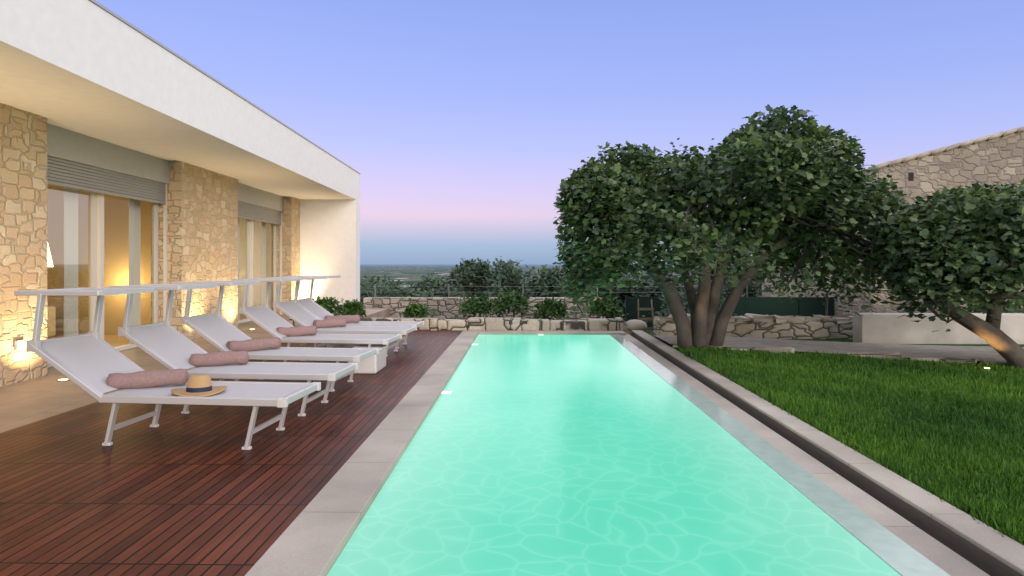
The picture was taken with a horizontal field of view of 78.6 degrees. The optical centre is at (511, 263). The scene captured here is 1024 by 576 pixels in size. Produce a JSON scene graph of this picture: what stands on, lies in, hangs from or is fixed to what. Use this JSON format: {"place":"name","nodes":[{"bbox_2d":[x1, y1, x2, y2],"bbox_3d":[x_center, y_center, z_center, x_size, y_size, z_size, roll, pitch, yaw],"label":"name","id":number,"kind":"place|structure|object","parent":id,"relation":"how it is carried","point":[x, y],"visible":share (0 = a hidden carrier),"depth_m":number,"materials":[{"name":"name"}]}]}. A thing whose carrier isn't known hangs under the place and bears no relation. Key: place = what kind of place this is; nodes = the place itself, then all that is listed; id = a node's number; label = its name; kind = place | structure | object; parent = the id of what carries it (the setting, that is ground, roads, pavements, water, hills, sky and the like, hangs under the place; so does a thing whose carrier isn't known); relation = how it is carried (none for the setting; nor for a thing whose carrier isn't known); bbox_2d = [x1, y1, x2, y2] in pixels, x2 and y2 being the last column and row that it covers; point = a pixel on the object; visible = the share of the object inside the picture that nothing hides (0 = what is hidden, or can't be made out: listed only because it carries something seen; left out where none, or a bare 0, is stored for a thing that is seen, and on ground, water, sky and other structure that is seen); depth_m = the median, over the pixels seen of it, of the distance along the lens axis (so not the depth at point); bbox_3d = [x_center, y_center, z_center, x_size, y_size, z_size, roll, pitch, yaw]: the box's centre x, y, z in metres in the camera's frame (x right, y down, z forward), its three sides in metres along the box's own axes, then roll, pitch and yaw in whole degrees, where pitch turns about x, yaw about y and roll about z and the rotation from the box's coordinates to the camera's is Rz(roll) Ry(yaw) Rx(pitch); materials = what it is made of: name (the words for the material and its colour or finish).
{"place":"outdoors","nodes":[
{"label":"outdoors","id":0,"kind":"place"},
{"bbox_2d":[0,308,630,432],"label":"terrace paving","id":1,"kind":"structure","parent":0,"point":[23,403],"depth_m":6.38,"materials":[{"name":"stone"}]},
{"bbox_2d":[56,329,254,381],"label":"ground uplights","id":2,"kind":"object","parent":1,"relation":"on","point":[60,380],"visible":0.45,"depth_m":6.96,"materials":[{"name":"silver metal"}]},
{"bbox_2d":[0,0,360,386],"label":"villa","id":3,"kind":"object","parent":1,"relation":"on","point":[130,154],"visible":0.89,"depth_m":9.17,"materials":[{"name":"white paint"}]},
{"bbox_2d":[0,330,462,575],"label":"deck","id":4,"kind":"structure","parent":1,"relation":"on","point":[197,490],"depth_m":3.78,"materials":[{"name":"brown wood"}]},
{"bbox_2d":[14,288,320,449],"bbox_3d":[-2.509,0.738,4.632,2.017,1.089,0.614,0,0,5],"label":"sun lounger","id":5,"kind":"object","parent":4,"relation":"on","point":[94,364],"visible":1,"depth_m":4.53,"materials":[{"name":"white fabric"}]},
{"bbox_2d":[108,284,357,415],"bbox_3d":[-2.450,0.738,5.573,2.017,1.089,0.614,0,0,5],"label":"sun lounger","id":6,"kind":"object","parent":4,"relation":"on","point":[165,343],"visible":0.91,"depth_m":5.53,"materials":[{"name":"white fabric"}]},
{"bbox_2d":[172,281,378,391],"bbox_3d":[-2.481,0.738,6.612,2.017,1.089,0.614,0,0,7],"label":"sun lounger","id":7,"kind":"object","parent":4,"relation":"on","point":[217,330],"visible":0.86,"depth_m":6.55,"materials":[{"name":"white fabric"}]},
{"bbox_2d":[231,278,401,361],"bbox_3d":[-2.464,0.738,7.947,2.017,1.089,0.614,0,0,7],"label":"sun lounger","id":8,"kind":"object","parent":4,"relation":"on","point":[265,317],"visible":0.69,"depth_m":7.87,"materials":[{"name":"white metal"}]},
{"bbox_2d":[266,276,416,356],"bbox_3d":[-2.423,0.738,8.957,2.017,1.089,0.614,0,0,6],"label":"sun lounger","id":9,"kind":"object","parent":4,"relation":"on","point":[294,310],"visible":0.81,"depth_m":8.91,"materials":[{"name":"silver metal"}]},
{"bbox_2d":[292,275,423,348],"bbox_3d":[-2.421,0.738,9.725,2.017,1.089,0.614,0,0,4],"label":"sun lounger","id":10,"kind":"object","parent":4,"relation":"on","point":[310,305],"visible":0.59,"depth_m":9.71,"materials":[{"name":"silver metal"}]},
{"bbox_2d":[348,344,387,373],"bbox_3d":[-1.740,1.146,7.532,0.375,0.272,0.570,0,0,1],"label":"side table","id":11,"kind":"object","parent":4,"relation":"on","point":[374,364],"visible":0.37,"depth_m":7.27,"materials":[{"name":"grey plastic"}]},
{"bbox_2d":[312,295,346,315],"bbox_3d":[-3.838,0.973,12.781,1.025,0.657,0.905,0,0,1],"label":"planter shrub","id":12,"kind":"object","parent":1,"relation":"on","point":[328,304],"depth_m":12.69,"materials":[{"name":"green plant"}]},
{"bbox_2d":[288,317,623,330],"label":"pool end wall","id":13,"kind":"structure","parent":1,"relation":"on","point":[520,324],"depth_m":12.02,"materials":[{"name":"stone"}]},
{"bbox_2d":[457,294,504,317],"bbox_3d":[-0.635,0.960,12.968,1.068,0.683,0.865,0,0,1],"label":"planter shrub","id":14,"kind":"object","parent":1,"relation":"on","point":[481,305],"depth_m":12.81,"materials":[{"name":"green plant"}]},
{"bbox_2d":[489,289,531,318],"bbox_3d":[-0.032,0.903,12.783,0.927,0.798,0.928,0,0,1],"label":"planter shrub","id":15,"kind":"object","parent":1,"relation":"on","point":[510,299],"depth_m":12.67,"materials":[{"name":"green plant"}]},
{"bbox_2d":[439,319,629,331],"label":"planter soil","id":16,"kind":"structure","parent":1,"relation":"on","point":[567,319],"depth_m":13.19,"materials":[{"name":"brown soil"}]},
{"bbox_2d":[338,299,367,318],"bbox_3d":[-3.297,1.058,12.971,0.763,0.696,0.790,0,0,1],"label":"planter shrub","id":17,"kind":"object","parent":16,"relation":"on","point":[355,306],"depth_m":12.80,"materials":[{"name":"green plant"}]},
{"bbox_2d":[402,303,433,317],"bbox_3d":[-1.929,1.076,13.064,0.777,0.532,0.847,0,0,1],"label":"planter shrub","id":18,"kind":"object","parent":16,"relation":"on","point":[414,310],"depth_m":12.92,"materials":[{"name":"green plant"}]},
{"bbox_2d":[527,297,573,319],"bbox_3d":[0.779,1.002,12.859,1.004,0.672,0.864,0,0,1],"label":"planter shrub","id":19,"kind":"object","parent":16,"relation":"on","point":[546,310],"depth_m":12.75,"materials":[{"name":"green plant"}]},
{"bbox_2d":[586,293,628,318],"bbox_3d":[1.945,0.971,12.756,0.874,0.745,0.852,0,0,1],"label":"planter shrub","id":20,"kind":"object","parent":16,"relation":"on","point":[603,305],"depth_m":12.70,"materials":[{"name":"green plant"}]},
{"bbox_2d":[245,330,1023,575],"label":"pool","id":21,"kind":"structure","parent":1,"relation":"in","point":[900,525],"depth_m":3.65,"materials":[{"name":"stone"}]},
{"bbox_2d":[327,335,900,575],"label":"pool water","id":22,"kind":"structure","parent":21,"relation":"in","point":[565,455],"depth_m":3.64,"materials":[{"name":"teal liquid"}]},
{"bbox_2d":[96,0,1023,263],"label":"sky","id":23,"kind":"structure","parent":0,"point":[462,123],"materials":[{"name":"blue"}]},
{"bbox_2d":[360,264,760,319],"bbox_3d":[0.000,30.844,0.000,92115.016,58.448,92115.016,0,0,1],"label":"landscape","id":24,"kind":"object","parent":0,"point":[407,273],"depth_m":4260.53,"materials":[{"name":"green plant"}]},
{"bbox_2d":[360,285,379,304],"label":"olive tree","id":25,"kind":"object","parent":24,"relation":"on","point":[365,292],"visible":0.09,"depth_m":20.70,"materials":[{"name":"green plant"}]},
{"bbox_2d":[360,274,403,294],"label":"olive tree","id":26,"kind":"object","parent":24,"relation":"on","point":[378,287],"visible":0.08,"depth_m":30.41,"materials":[{"name":"green plant"}]},
{"bbox_2d":[378,282,435,296],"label":"olive tree","id":27,"kind":"object","parent":24,"relation":"on","point":[395,292],"visible":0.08,"depth_m":22.14,"materials":[{"name":"green plant"}]},
{"bbox_2d":[409,275,459,296],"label":"olive tree","id":28,"kind":"object","parent":24,"relation":"on","point":[440,287],"depth_m":23.20,"materials":[{"name":"green plant"}]},
{"bbox_2d":[422,257,514,296],"bbox_3d":[-1.900,1.488,25.829,4.125,3.494,3.151,0,0,1],"label":"olive tree","id":29,"kind":"object","parent":24,"relation":"on","point":[462,274],"depth_m":25.35,"materials":[{"name":"green plant"}]},
{"bbox_2d":[461,256,553,296],"bbox_3d":[0.040,1.503,26.862,4.660,3.664,3.861,0,0,1],"label":"olive tree","id":30,"kind":"object","parent":24,"relation":"on","point":[516,278],"depth_m":25.90,"materials":[{"name":"green plant"}]},
{"bbox_2d":[517,265,584,296],"bbox_3d":[1.635,1.590,25.446,3.120,3.192,2.780,0,0,1],"label":"olive tree","id":31,"kind":"object","parent":24,"relation":"on","point":[544,277],"depth_m":24.72,"materials":[{"name":"green plant"}]},
{"bbox_2d":[363,284,767,318],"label":"boundary wall","id":32,"kind":"structure","parent":24,"relation":"on","point":[445,307],"depth_m":18.34,"materials":[{"name":"stone"}]},
{"bbox_2d":[540,278,618,303],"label":"olive tree","id":33,"kind":"object","parent":24,"relation":"on","point":[554,293],"visible":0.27,"depth_m":23.52,"materials":[{"name":"green plant"}]},
{"bbox_2d":[589,272,630,317],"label":"olive tree","id":34,"kind":"object","parent":24,"relation":"on","point":[620,290],"depth_m":23.59,"materials":[{"name":"green plant"}]},
{"bbox_2d":[637,299,653,329],"bbox_3d":[2.779,1.175,12.978,0.370,0.861,0.291,0,0,1],"label":"wooden ladder","id":35,"kind":"object","parent":24,"relation":"on","point":[651,308],"visible":0.54,"depth_m":12.99,"materials":[{"name":"brown wood"}]},
{"bbox_2d":[617,274,684,320],"bbox_3d":[5.108,1.636,23.102,2.610,2.601,3.054,0,0,1],"label":"olive tree","id":36,"kind":"object","parent":24,"relation":"on","point":[646,292],"visible":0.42,"depth_m":22.62,"materials":[{"name":"green plant"}]},
{"bbox_2d":[641,271,722,296],"bbox_3d":[6.803,1.658,25.874,3.372,3.156,3.730,0,0,1],"label":"olive tree","id":37,"kind":"object","parent":24,"relation":"on","point":[669,275],"depth_m":24.99,"materials":[{"name":"green plant"}]},
{"bbox_2d":[642,288,736,327],"bbox_3d":[3.849,1.241,13.538,1.912,1.519,2.461,0,0,1],"label":"hedge bush","id":38,"kind":"object","parent":24,"relation":"on","point":[683,299],"visible":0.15,"depth_m":13.10,"materials":[{"name":"green plant"}]},
{"bbox_2d":[683,262,758,296],"bbox_3d":[8.969,1.562,26.941,3.106,3.546,4.428,0,0,1],"label":"olive tree","id":39,"kind":"object","parent":24,"relation":"on","point":[725,291],"depth_m":25.79,"materials":[{"name":"green plant"}]},
{"bbox_2d":[625,295,833,327],"bbox_3d":[7.697,1.620,14.463,10.118,1.760,0.068,0,0,1],"label":"net fence","id":40,"kind":"object","parent":24,"relation":"on","point":[805,307],"visible":0.1,"depth_m":14.50,"materials":[{"name":"green metal"}]},
{"bbox_2d":[742,274,761,296],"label":"olive tree","id":41,"kind":"object","parent":24,"relation":"on","point":[756,291],"depth_m":25.60,"materials":[{"name":"plant"}]},
{"bbox_2d":[761,220,903,315],"bbox_3d":[6.196,0.371,12.032,2.925,2.460,2.724,0,0,1],"label":"tree","id":42,"kind":"object","parent":24,"relation":"on","point":[825,290],"depth_m":11.40,"materials":[{"name":"green plant"}]},
{"bbox_2d":[762,126,1023,316],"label":"old outbuilding","id":43,"kind":"structure","parent":24,"relation":"on","point":[996,157],"depth_m":12.85,"materials":[{"name":"stone"}]},
{"bbox_2d":[622,319,646,331],"bbox_3d":[2.360,1.219,12.150,0.506,0.268,0.500,0,0,1],"label":"rock","id":44,"kind":"object","parent":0,"point":[630,325],"visible":0.67,"depth_m":11.99,"materials":[{"name":"beige stone"}]},
{"bbox_2d":[643,330,1023,364],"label":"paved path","id":45,"kind":"structure","parent":0,"point":[650,332],"depth_m":10.17,"materials":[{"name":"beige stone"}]},
{"bbox_2d":[654,320,852,338],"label":"lawn wall","id":46,"kind":"structure","parent":45,"relation":"on","point":[817,329],"depth_m":10.92,"materials":[{"name":"stone"}]},
{"bbox_2d":[654,313,852,323],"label":"lawn wall capstones","id":47,"kind":"object","parent":46,"relation":"on","point":[762,318],"visible":0.52,"depth_m":10.93,"materials":[{"name":"stone"}]},
{"bbox_2d":[672,345,1023,544],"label":"lawn grass","id":48,"kind":"structure","parent":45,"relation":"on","point":[951,433],"depth_m":5.28,"materials":[{"name":"green plant"}]},
{"bbox_2d":[552,104,914,348],"bbox_3d":[3.273,-0.467,9.517,5.324,3.588,4.380,0,0,1],"label":"fig tree","id":49,"kind":"object","parent":48,"relation":"on","point":[795,160],"depth_m":8.71,"materials":[{"name":"green plant"}]},
{"bbox_2d":[862,178,1023,367],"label":"fig tree","id":50,"kind":"object","parent":48,"relation":"on","point":[952,236],"depth_m":7.21,"materials":[{"name":"green plant"}]},
{"bbox_2d":[853,313,1023,343],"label":"rendered wall","id":51,"kind":"structure","parent":45,"relation":"on","point":[887,328],"depth_m":10.23,"materials":[{"name":"paint"}]},
{"bbox_2d":[936,284,1023,312],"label":"hedge bush","id":52,"kind":"object","parent":45,"relation":"on","point":[970,308],"visible":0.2,"depth_m":11.29,"materials":[{"name":"green plant"}]},
{"bbox_2d":[655,335,1023,360],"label":"raised path","id":53,"kind":"structure","parent":0,"point":[978,353],"depth_m":9.13,"materials":[{"name":"stone"}]},
{"bbox_2d":[727,347,813,353],"bbox_3d":[3.774,1.280,8.821,1.511,0.205,0.166,0,0,27],"label":"stone","id":54,"kind":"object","parent":53,"relation":"on","point":[776,349],"depth_m":8.85,"materials":[{"name":"stone"}]},
{"bbox_2d":[848,352,976,364],"bbox_3d":[5.156,1.276,8.159,1.533,0.216,0.178,0,0,24],"label":"stone","id":55,"kind":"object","parent":53,"relation":"on","point":[889,355],"depth_m":8.16,"materials":[{"name":"stone"}]},
{"bbox_2d":[979,359,1007,364],"bbox_3d":[6.793,1.289,7.629,1.935,0.188,0.184,0,0,14],"label":"stone","id":56,"kind":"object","parent":53,"relation":"on","point":[993,361],"depth_m":7.79,"materials":[{"name":"stone"}]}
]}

